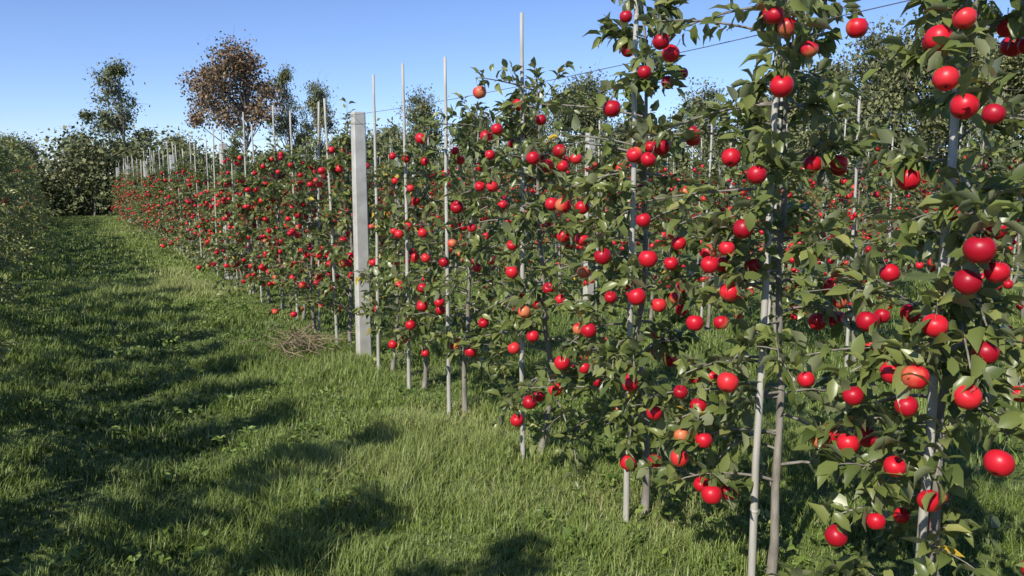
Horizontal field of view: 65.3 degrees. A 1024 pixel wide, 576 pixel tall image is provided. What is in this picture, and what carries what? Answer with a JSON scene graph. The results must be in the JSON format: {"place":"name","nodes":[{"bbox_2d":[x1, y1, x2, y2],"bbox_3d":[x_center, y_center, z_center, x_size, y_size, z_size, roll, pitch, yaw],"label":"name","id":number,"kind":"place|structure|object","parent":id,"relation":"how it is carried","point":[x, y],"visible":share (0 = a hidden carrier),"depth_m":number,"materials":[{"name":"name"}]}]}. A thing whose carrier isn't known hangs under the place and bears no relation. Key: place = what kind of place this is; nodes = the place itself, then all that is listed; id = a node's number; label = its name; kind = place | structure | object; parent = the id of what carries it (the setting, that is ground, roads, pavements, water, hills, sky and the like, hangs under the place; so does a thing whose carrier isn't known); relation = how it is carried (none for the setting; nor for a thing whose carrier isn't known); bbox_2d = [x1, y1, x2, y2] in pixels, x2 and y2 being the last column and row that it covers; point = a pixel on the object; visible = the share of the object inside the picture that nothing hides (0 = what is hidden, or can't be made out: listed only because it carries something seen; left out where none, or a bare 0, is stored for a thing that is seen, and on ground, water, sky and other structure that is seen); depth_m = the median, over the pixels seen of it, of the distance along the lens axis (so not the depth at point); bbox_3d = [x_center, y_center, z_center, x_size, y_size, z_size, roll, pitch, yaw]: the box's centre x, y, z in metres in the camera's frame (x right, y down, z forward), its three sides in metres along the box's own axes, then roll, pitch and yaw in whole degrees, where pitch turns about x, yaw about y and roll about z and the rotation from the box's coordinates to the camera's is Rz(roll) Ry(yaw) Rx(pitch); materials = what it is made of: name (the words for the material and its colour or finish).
{"place":"outdoors","nodes":[
{"label":"outdoors","id":0,"kind":"place"},
{"bbox_2d":[0,0,1021,174],"label":"sky","id":1,"kind":"structure","parent":0,"point":[48,48],"materials":[{"name":"blue"}]},
{"bbox_2d":[0,182,1023,575],"bbox_3d":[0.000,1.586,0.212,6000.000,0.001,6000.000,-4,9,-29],"label":"ground","id":2,"kind":"structure","parent":0,"point":[910,276],"depth_m":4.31,"materials":[{"name":"green plant"}]},
{"bbox_2d":[0,262,15,355],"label":"apple tree","id":3,"kind":"object","parent":2,"relation":"on","point":[10,341],"visible":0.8,"depth_m":7.17,"materials":[{"name":"green plant"}]},
{"bbox_2d":[0,257,23,305],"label":"apple tree","id":4,"kind":"object","parent":2,"relation":"on","point":[4,296],"visible":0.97,"depth_m":7.94,"materials":[{"name":"green plant"}]},
{"bbox_2d":[0,206,25,274],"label":"apple tree","id":5,"kind":"object","parent":2,"relation":"on","point":[10,237],"visible":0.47,"depth_m":11.63,"materials":[{"name":"green plant"}]},
{"bbox_2d":[0,132,28,258],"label":"apple tree","id":6,"kind":"object","parent":2,"relation":"on","point":[6,192],"visible":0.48,"depth_m":13.77,"materials":[{"name":"green plant"}]},
{"bbox_2d":[0,219,28,294],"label":"apple tree","id":7,"kind":"object","parent":2,"relation":"on","point":[8,280],"visible":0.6,"depth_m":9.36,"materials":[{"name":"green plant"}]},
{"bbox_2d":[0,177,34,270],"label":"apple tree","id":8,"kind":"object","parent":2,"relation":"on","point":[11,226],"visible":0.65,"depth_m":12.56,"materials":[{"name":"green plant"}]},
{"bbox_2d":[0,137,35,255],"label":"apple tree","id":9,"kind":"object","parent":2,"relation":"on","point":[13,194],"visible":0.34,"depth_m":14.55,"materials":[{"name":"green plant"}]},
{"bbox_2d":[0,172,39,269],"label":"apple tree","id":10,"kind":"object","parent":2,"relation":"on","point":[12,208],"visible":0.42,"depth_m":13.02,"materials":[{"name":"green plant"}]},
{"bbox_2d":[0,133,43,254],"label":"apple tree","id":11,"kind":"object","parent":2,"relation":"on","point":[22,213],"visible":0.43,"depth_m":15.20,"materials":[{"name":"green plant"}]},
{"bbox_2d":[0,146,48,246],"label":"apple tree","id":12,"kind":"object","parent":2,"relation":"on","point":[22,220],"visible":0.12,"depth_m":17.50,"materials":[{"name":"green plant"}]},
{"bbox_2d":[0,129,49,171],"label":"woodland tree","id":13,"kind":"object","parent":2,"relation":"on","point":[25,144],"visible":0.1,"depth_m":43.69,"materials":[{"name":"green plant"}]},
{"bbox_2d":[7,141,44,235],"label":"apple tree","id":14,"kind":"object","parent":2,"relation":"on","point":[21,148],"visible":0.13,"depth_m":22.50,"materials":[{"name":"green plant"}]},
{"bbox_2d":[5,136,52,236],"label":"apple tree","id":15,"kind":"object","parent":2,"relation":"on","point":[12,144],"visible":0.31,"depth_m":19.63,"materials":[{"name":"green plant"}]},
{"bbox_2d":[74,53,157,171],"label":"woodland tree","id":16,"kind":"object","parent":2,"relation":"on","point":[115,71],"visible":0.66,"depth_m":48.37,"materials":[{"name":"green plant"}]},
{"bbox_2d":[107,169,125,217],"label":"apple tree","id":17,"kind":"object","parent":2,"relation":"on","point":[120,183],"visible":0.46,"depth_m":32.90,"materials":[{"name":"green plant"}]},
{"bbox_2d":[124,166,143,228],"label":"apple tree","id":18,"kind":"object","parent":2,"relation":"on","point":[133,180],"visible":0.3,"depth_m":26.37,"materials":[{"name":"green plant"}]},
{"bbox_2d":[132,168,164,237],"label":"apple tree","id":19,"kind":"object","parent":2,"relation":"on","point":[150,182],"visible":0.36,"depth_m":21.90,"materials":[{"name":"green plant"}]},
{"bbox_2d":[136,159,168,240],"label":"apple tree","id":20,"kind":"object","parent":2,"relation":"on","point":[147,193],"visible":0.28,"depth_m":21.32,"materials":[{"name":"green plant"}]},
{"bbox_2d":[143,169,166,236],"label":"apple tree","id":21,"kind":"object","parent":2,"relation":"on","point":[154,197],"visible":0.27,"depth_m":20.59,"materials":[{"name":"green plant"}]},
{"bbox_2d":[149,158,172,247],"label":"apple tree","id":22,"kind":"object","parent":2,"relation":"on","point":[162,186],"visible":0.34,"depth_m":19.09,"materials":[{"name":"green plant"}]},
{"bbox_2d":[157,169,184,241],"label":"apple tree","id":23,"kind":"object","parent":2,"relation":"on","point":[169,212],"visible":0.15,"depth_m":18.38,"materials":[{"name":"green plant"}]},
{"bbox_2d":[157,163,193,251],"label":"apple tree","id":24,"kind":"object","parent":2,"relation":"on","point":[169,199],"visible":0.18,"depth_m":17.58,"materials":[{"name":"green plant"}]},
{"bbox_2d":[158,148,210,258],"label":"apple tree","id":25,"kind":"object","parent":2,"relation":"on","point":[177,184],"visible":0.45,"depth_m":16.16,"materials":[{"name":"green plant"}]},
{"bbox_2d":[189,137,198,260],"bbox_3d":[-6.215,-1.677,15.603,0.036,2.487,0.034,4,9,35],"label":"tree stake","id":26,"kind":"object","parent":2,"relation":"on","point":[191,179],"visible":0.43,"depth_m":15.48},
{"bbox_2d":[117,0,910,168],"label":"trellis wire","id":27,"kind":"object","parent":26,"relation":"attached to","point":[608,67],"visible":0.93,"depth_m":3.71,"materials":[{"name":"metal"}]},
{"bbox_2d":[167,158,222,262],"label":"apple tree","id":28,"kind":"object","parent":2,"relation":"on","point":[187,187],"visible":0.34,"depth_m":15.42,"materials":[{"name":"green plant"}]},
{"bbox_2d":[168,149,232,258],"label":"apple tree","id":29,"kind":"object","parent":2,"relation":"on","point":[194,207],"visible":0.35,"depth_m":14.74,"materials":[{"name":"green plant"}]},
{"bbox_2d":[191,167,221,269],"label":"apple tree","id":30,"kind":"object","parent":2,"relation":"on","point":[205,200],"visible":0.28,"depth_m":14.04,"materials":[{"name":"green plant"}]},
{"bbox_2d":[192,165,255,271],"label":"apple tree","id":31,"kind":"object","parent":2,"relation":"on","point":[206,215],"visible":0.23,"depth_m":13.53,"materials":[{"name":"green plant"}]},
{"bbox_2d":[197,126,263,286],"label":"apple tree","id":32,"kind":"object","parent":2,"relation":"on","point":[233,156],"visible":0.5,"depth_m":11.88,"materials":[{"name":"green plant"}]},
{"bbox_2d":[204,158,269,279],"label":"apple tree","id":33,"kind":"object","parent":2,"relation":"on","point":[218,219],"visible":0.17,"depth_m":12.70,"materials":[{"name":"green plant"}]},
{"bbox_2d":[175,25,301,155],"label":"copper tree","id":34,"kind":"object","parent":2,"relation":"on","point":[232,65],"visible":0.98,"depth_m":45.44,"materials":[{"name":"brown plant"}]},
{"bbox_2d":[208,148,286,293],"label":"apple tree","id":35,"kind":"object","parent":2,"relation":"on","point":[224,248],"visible":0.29,"depth_m":11.13,"materials":[{"name":"green plant"}]},
{"bbox_2d":[215,153,315,303],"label":"apple tree","id":36,"kind":"object","parent":2,"relation":"on","point":[248,233],"visible":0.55,"depth_m":10.28,"materials":[{"name":"green plant"}]},
{"bbox_2d":[235,123,331,308],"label":"apple tree","id":37,"kind":"object","parent":2,"relation":"on","point":[268,194],"visible":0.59,"depth_m":9.67,"materials":[{"name":"green plant"}]},
{"bbox_2d":[264,60,307,151],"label":"woodland tree","id":38,"kind":"object","parent":2,"relation":"on","point":[283,77],"visible":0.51,"depth_m":47.22,"materials":[{"name":"green plant"}]},
{"bbox_2d":[262,136,346,320],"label":"apple tree","id":39,"kind":"object","parent":2,"relation":"on","point":[280,235],"visible":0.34,"depth_m":9.10,"materials":[{"name":"green plant"}]},
{"bbox_2d":[240,321,375,365],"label":"pruned twigs","id":40,"kind":"object","parent":2,"relation":"on","point":[299,342],"visible":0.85,"depth_m":7.32,"materials":[{"name":"brown wood"}]},
{"bbox_2d":[265,127,354,331],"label":"apple tree","id":41,"kind":"object","parent":2,"relation":"on","point":[300,196],"visible":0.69,"depth_m":8.22,"materials":[{"name":"green plant"}]},
{"bbox_2d":[289,72,341,162],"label":"woodland tree","id":42,"kind":"object","parent":2,"relation":"on","point":[316,98],"visible":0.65,"depth_m":47.45,"materials":[{"name":"green plant"}]},
{"bbox_2d":[317,102,320,331],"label":"tree stake","id":43,"kind":"object","parent":2,"relation":"on","point":[318,208],"visible":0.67,"depth_m":8.33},
{"bbox_2d":[323,98,338,346],"bbox_3d":[-1.720,-0.573,7.616,0.036,2.414,0.036,-6,9,-29],"label":"tree stake","id":44,"kind":"object","parent":2,"relation":"on","point":[332,240],"visible":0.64,"depth_m":7.61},
{"bbox_2d":[330,163,351,249],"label":"apple tree","id":45,"kind":"object","parent":2,"relation":"on","point":[342,187],"visible":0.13,"depth_m":18.37,"materials":[{"name":"green plant"}]},
{"bbox_2d":[298,97,399,346],"bbox_3d":[-1.575,-0.593,7.721,1.074,2.393,1.113,-7,10,-43],"label":"apple tree","id":46,"kind":"object","parent":2,"relation":"on","point":[334,168],"visible":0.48,"depth_m":7.52,"materials":[{"name":"green plant"}]},
{"bbox_2d":[351,112,371,357],"bbox_3d":[-1.353,-0.428,7.162,0.130,2.250,0.101,-4,9,-30],"label":"concrete post","id":47,"kind":"object","parent":2,"relation":"on","point":[360,199],"visible":0.84,"depth_m":7.10,"materials":[{"name":"concrete"}]},
{"bbox_2d":[372,74,379,368],"bbox_3d":[-1.116,-0.478,6.591,0.034,2.500,0.036,-4,8,-29],"label":"tree stake","id":48,"kind":"object","parent":2,"relation":"on","point":[376,211],"visible":0.71,"depth_m":6.56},
{"bbox_2d":[369,156,393,256],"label":"apple tree","id":49,"kind":"object","parent":2,"relation":"on","point":[383,195],"visible":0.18,"depth_m":16.05,"materials":[{"name":"green plant"}]},
{"bbox_2d":[352,116,445,370],"bbox_3d":[-0.909,-0.320,6.588,0.734,2.152,0.831,-4,9,-29],"label":"apple tree","id":50,"kind":"object","parent":2,"relation":"on","point":[384,227],"visible":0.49,"depth_m":6.57,"materials":[{"name":"green plant"}]},
{"bbox_2d":[401,63,410,389],"bbox_3d":[-0.791,-0.399,5.998,0.034,2.500,0.036,-4,9,-29],"label":"tree stake","id":51,"kind":"object","parent":2,"relation":"on","point":[406,242],"visible":0.7,"depth_m":5.98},
{"bbox_2d":[384,84,450,161],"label":"woodland tree","id":52,"kind":"object","parent":2,"relation":"on","point":[423,109],"visible":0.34,"depth_m":48.36,"materials":[{"name":"green plant"}]},
{"bbox_2d":[360,112,479,388],"bbox_3d":[-0.692,-0.261,6.191,0.941,2.144,0.876,-4,9,-29],"label":"apple tree","id":53,"kind":"object","parent":2,"relation":"on","point":[424,163],"visible":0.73,"depth_m":6.01,"materials":[{"name":"green plant"}]},
{"bbox_2d":[0,292,858,575],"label":"weeds","id":54,"kind":"object","parent":2,"relation":"on","point":[787,545],"visible":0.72,"depth_m":4.67,"materials":[{"name":"green plant"}]},
{"bbox_2d":[410,159,458,264],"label":"apple tree","id":55,"kind":"object","parent":2,"relation":"on","point":[433,194],"visible":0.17,"depth_m":14.58,"materials":[{"name":"green plant"}]},
{"bbox_2d":[443,57,450,413],"bbox_3d":[-0.437,-0.290,5.372,0.035,2.450,0.038,-4,9,-29],"label":"tree stake","id":56,"kind":"object","parent":2,"relation":"on","point":[448,363],"visible":0.68,"depth_m":5.35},
{"bbox_2d":[426,138,483,271],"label":"apple tree","id":57,"kind":"object","parent":2,"relation":"on","point":[434,197],"visible":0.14,"depth_m":13.95,"materials":[{"name":"green plant"}]},
{"bbox_2d":[391,92,534,412],"bbox_3d":[-0.299,-0.204,5.427,0.944,2.226,1.099,-4,9,-29],"label":"apple tree","id":58,"kind":"object","parent":2,"relation":"on","point":[439,297],"visible":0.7,"depth_m":5.38,"materials":[{"name":"green plant"}]},
{"bbox_2d":[444,136,500,265],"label":"apple tree","id":59,"kind":"object","parent":2,"relation":"on","point":[468,162],"visible":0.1,"depth_m":13.10,"materials":[{"name":"green plant"}]},
{"bbox_2d":[443,111,501,171],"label":"woodland tree","id":60,"kind":"object","parent":2,"relation":"on","point":[469,132],"visible":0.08,"depth_m":50.64,"materials":[{"name":"green plant"}]},
{"bbox_2d":[471,171,512,274],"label":"apple tree","id":61,"kind":"object","parent":2,"relation":"on","point":[484,210],"visible":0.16,"depth_m":12.23,"materials":[{"name":"green plant"}]},
{"bbox_2d":[15,115,1023,216],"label":"hedgerow","id":62,"kind":"object","parent":2,"relation":"on","point":[93,167],"visible":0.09,"depth_m":37.99,"materials":[{"name":"green plant"}]},
{"bbox_2d":[519,13,524,458],"bbox_3d":[0.056,-0.222,4.484,0.038,2.550,0.035,-5,9,-29],"label":"tree stake","id":63,"kind":"object","parent":2,"relation":"on","point":[521,372],"visible":0.59,"depth_m":4.46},
{"bbox_2d":[491,98,553,153],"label":"woodland tree","id":64,"kind":"object","parent":2,"relation":"on","point":[531,135],"visible":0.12,"depth_m":48.76,"materials":[{"name":"green plant"}]},
{"bbox_2d":[492,146,557,290],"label":"apple tree","id":65,"kind":"object","parent":2,"relation":"on","point":[531,190],"visible":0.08,"depth_m":11.52,"materials":[{"name":"green plant"}]},
{"bbox_2d":[434,57,624,486],"bbox_3d":[0.226,-0.124,4.570,1.058,2.303,1.119,-4,9,-29],"label":"apple tree","id":66,"kind":"object","parent":2,"relation":"on","point":[537,211],"visible":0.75,"depth_m":4.38,"materials":[{"name":"green plant"}]},
{"bbox_2d":[529,137,583,293],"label":"apple tree","id":67,"kind":"object","parent":2,"relation":"on","point":[549,239],"visible":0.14,"depth_m":10.85,"materials":[{"name":"green plant"}]},
{"bbox_2d":[536,57,625,172],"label":"woodland tree","id":68,"kind":"object","parent":2,"relation":"on","point":[587,118],"visible":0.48,"depth_m":44.28,"materials":[{"name":"green plant"}]},
{"bbox_2d":[583,133,595,304],"bbox_3d":[0.990,-0.839,10.231,0.130,2.250,0.101,-4,9,-29],"label":"concrete post","id":69,"kind":"object","parent":2,"relation":"on","point":[589,289],"visible":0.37,"depth_m":10.17,"materials":[{"name":"concrete"}]},
{"bbox_2d":[558,126,638,287],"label":"apple tree","id":70,"kind":"object","parent":2,"relation":"on","point":[593,168],"visible":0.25,"depth_m":9.92,"materials":[{"name":"green plant"}]},
{"bbox_2d":[511,0,713,514],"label":"apple tree","id":71,"kind":"object","parent":2,"relation":"on","point":[608,257],"visible":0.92,"depth_m":3.63,"materials":[{"name":"green plant"}]},
{"bbox_2d":[623,0,638,521],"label":"tree stake","id":72,"kind":"object","parent":2,"relation":"on","point":[626,492],"visible":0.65,"depth_m":3.62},
{"bbox_2d":[607,108,669,155],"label":"woodland tree","id":73,"kind":"object","parent":2,"relation":"on","point":[624,130],"visible":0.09,"depth_m":48.06,"materials":[{"name":"green plant"}]},
{"bbox_2d":[606,163,693,319],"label":"apple tree","id":74,"kind":"object","parent":2,"relation":"on","point":[656,228],"visible":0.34,"depth_m":9.15,"materials":[{"name":"green plant"}]},
{"bbox_2d":[636,157,688,267],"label":"apple tree","id":75,"kind":"object","parent":2,"relation":"on","point":[664,170],"visible":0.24,"depth_m":14.22,"materials":[{"name":"green plant"}]},
{"bbox_2d":[662,77,737,177],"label":"woodland tree","id":76,"kind":"object","parent":2,"relation":"on","point":[699,101],"visible":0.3,"depth_m":43.00,"materials":[{"name":"green plant"}]},
{"bbox_2d":[686,140,724,263],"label":"apple tree","id":77,"kind":"object","parent":2,"relation":"on","point":[699,163],"visible":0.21,"depth_m":13.39,"materials":[{"name":"green plant"}]},
{"bbox_2d":[666,143,763,332],"bbox_3d":[2.119,-0.493,8.319,1.058,2.032,1.039,3,8,23],"label":"apple tree","id":78,"kind":"object","parent":2,"relation":"on","point":[715,202],"visible":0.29,"depth_m":8.30,"materials":[{"name":"green plant"}]},
{"bbox_2d":[715,142,762,258],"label":"apple tree","id":79,"kind":"object","parent":2,"relation":"on","point":[744,180],"visible":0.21,"depth_m":12.61,"materials":[{"name":"green plant"}]},
{"bbox_2d":[705,92,806,162],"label":"woodland tree","id":80,"kind":"object","parent":2,"relation":"on","point":[760,100],"visible":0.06,"depth_m":40.49,"materials":[{"name":"green plant"}]},
{"bbox_2d":[747,23,781,575],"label":"tree stake","id":81,"kind":"object","parent":2,"relation":"on","point":[754,511],"visible":0.62,"depth_m":3.02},
{"bbox_2d":[728,138,815,332],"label":"apple tree","id":82,"kind":"object","parent":2,"relation":"on","point":[761,235],"visible":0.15,"depth_m":7.52,"materials":[{"name":"green plant"}]},
{"bbox_2d":[756,139,825,284],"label":"apple tree","id":83,"kind":"object","parent":2,"relation":"on","point":[804,186],"visible":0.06,"depth_m":11.86,"materials":[{"name":"green plant"}]},
{"bbox_2d":[619,0,968,575],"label":"apple tree","id":84,"kind":"object","parent":2,"relation":"on","point":[785,79],"visible":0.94,"depth_m":2.95,"materials":[{"name":"green plant"}]},
{"bbox_2d":[736,51,866,173],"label":"woodland tree","id":85,"kind":"object","parent":2,"relation":"on","point":[833,70],"visible":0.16,"depth_m":39.27,"materials":[{"name":"green plant"}]},
{"bbox_2d":[804,164,855,242],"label":"apple tree","id":86,"kind":"object","parent":2,"relation":"on","point":[813,180],"visible":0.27,"depth_m":15.51,"materials":[{"name":"green plant"}]},
{"bbox_2d":[805,168,883,283],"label":"apple tree","id":87,"kind":"object","parent":2,"relation":"on","point":[843,262],"visible":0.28,"depth_m":11.10,"materials":[{"name":"green plant"}]},
{"bbox_2d":[844,96,860,366],"bbox_3d":[2.904,-0.434,6.810,0.035,2.350,0.039,-3,8,-18],"label":"tree stake","id":88,"kind":"object","parent":2,"relation":"on","point":[852,233],"visible":0.48,"depth_m":6.77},
{"bbox_2d":[782,101,932,366],"bbox_3d":[2.908,-0.441,6.870,1.166,2.324,1.265,-1,8,-8],"label":"apple tree","id":89,"kind":"object","parent":2,"relation":"on","point":[847,219],"visible":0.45,"depth_m":6.82,"materials":[{"name":"green plant"}]},
{"bbox_2d":[827,151,895,254],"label":"apple tree","id":90,"kind":"object","parent":2,"relation":"on","point":[872,176],"visible":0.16,"depth_m":14.53,"materials":[{"name":"green plant"}]},
{"bbox_2d":[801,13,948,211],"bbox_3d":[16.989,-7.851,36.979,6.552,9.178,6.711,-1,8,-6],"label":"woodland tree","id":91,"kind":"object","parent":2,"relation":"on","point":[864,68],"visible":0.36,"depth_m":36.01,"materials":[{"name":"green plant"}]},
{"bbox_2d":[842,145,937,283],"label":"apple tree","id":92,"kind":"object","parent":2,"relation":"on","point":[894,207],"visible":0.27,"depth_m":10.37,"materials":[{"name":"green plant"}]},
{"bbox_2d":[767,0,1023,575],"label":"apple tree","id":93,"kind":"object","parent":2,"relation":"on","point":[973,206],"visible":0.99,"depth_m":2.29,"materials":[{"name":"green plant"}]},
{"bbox_2d":[865,153,933,273],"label":"apple tree","id":94,"kind":"object","parent":2,"relation":"on","point":[910,200],"visible":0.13,"depth_m":13.98,"materials":[{"name":"green plant"}]},
{"bbox_2d":[840,9,1023,212],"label":"woodland tree","id":95,"kind":"object","parent":2,"relation":"on","point":[906,75],"visible":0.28,"depth_m":34.20,"materials":[{"name":"green plant"}]},
{"bbox_2d":[914,42,963,573],"bbox_3d":[1.274,-0.064,2.362,0.035,2.800,0.038,-4,8,-29],"label":"tree stake","id":96,"kind":"object","parent":2,"relation":"on","point":[922,525],"visible":0.48,"depth_m":2.40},
{"bbox_2d":[889,120,1023,385],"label":"apple tree","id":97,"kind":"object","parent":2,"relation":"on","point":[983,153],"visible":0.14,"depth_m":5.80,"materials":[{"name":"green plant"}]},
{"bbox_2d":[900,36,1023,172],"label":"woodland tree","id":98,"kind":"object","parent":2,"relation":"on","point":[940,133],"visible":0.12,"depth_m":33.53,"materials":[{"name":"green plant"}]},
{"bbox_2d":[916,123,1023,275],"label":"apple tree","id":99,"kind":"object","parent":2,"relation":"on","point":[1012,236],"visible":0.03,"depth_m":9.45,"materials":[{"name":"green plant"}]},
{"bbox_2d":[937,32,1023,176],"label":"woodland tree","id":100,"kind":"object","parent":2,"relation":"on","point":[1019,61],"visible":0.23,"depth_m":32.71,"materials":[{"name":"green plant"}]},
{"bbox_2d":[980,147,1023,318],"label":"apple tree","id":101,"kind":"object","parent":2,"relation":"on","point":[1020,157],"visible":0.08,"depth_m":8.91,"materials":[{"name":"green plant"}]},
{"bbox_2d":[996,140,1023,283],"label":"apple tree","id":102,"kind":"object","parent":2,"relation":"on","point":[1011,165],"visible":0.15,"depth_m":12.43,"materials":[{"name":"green plant"}]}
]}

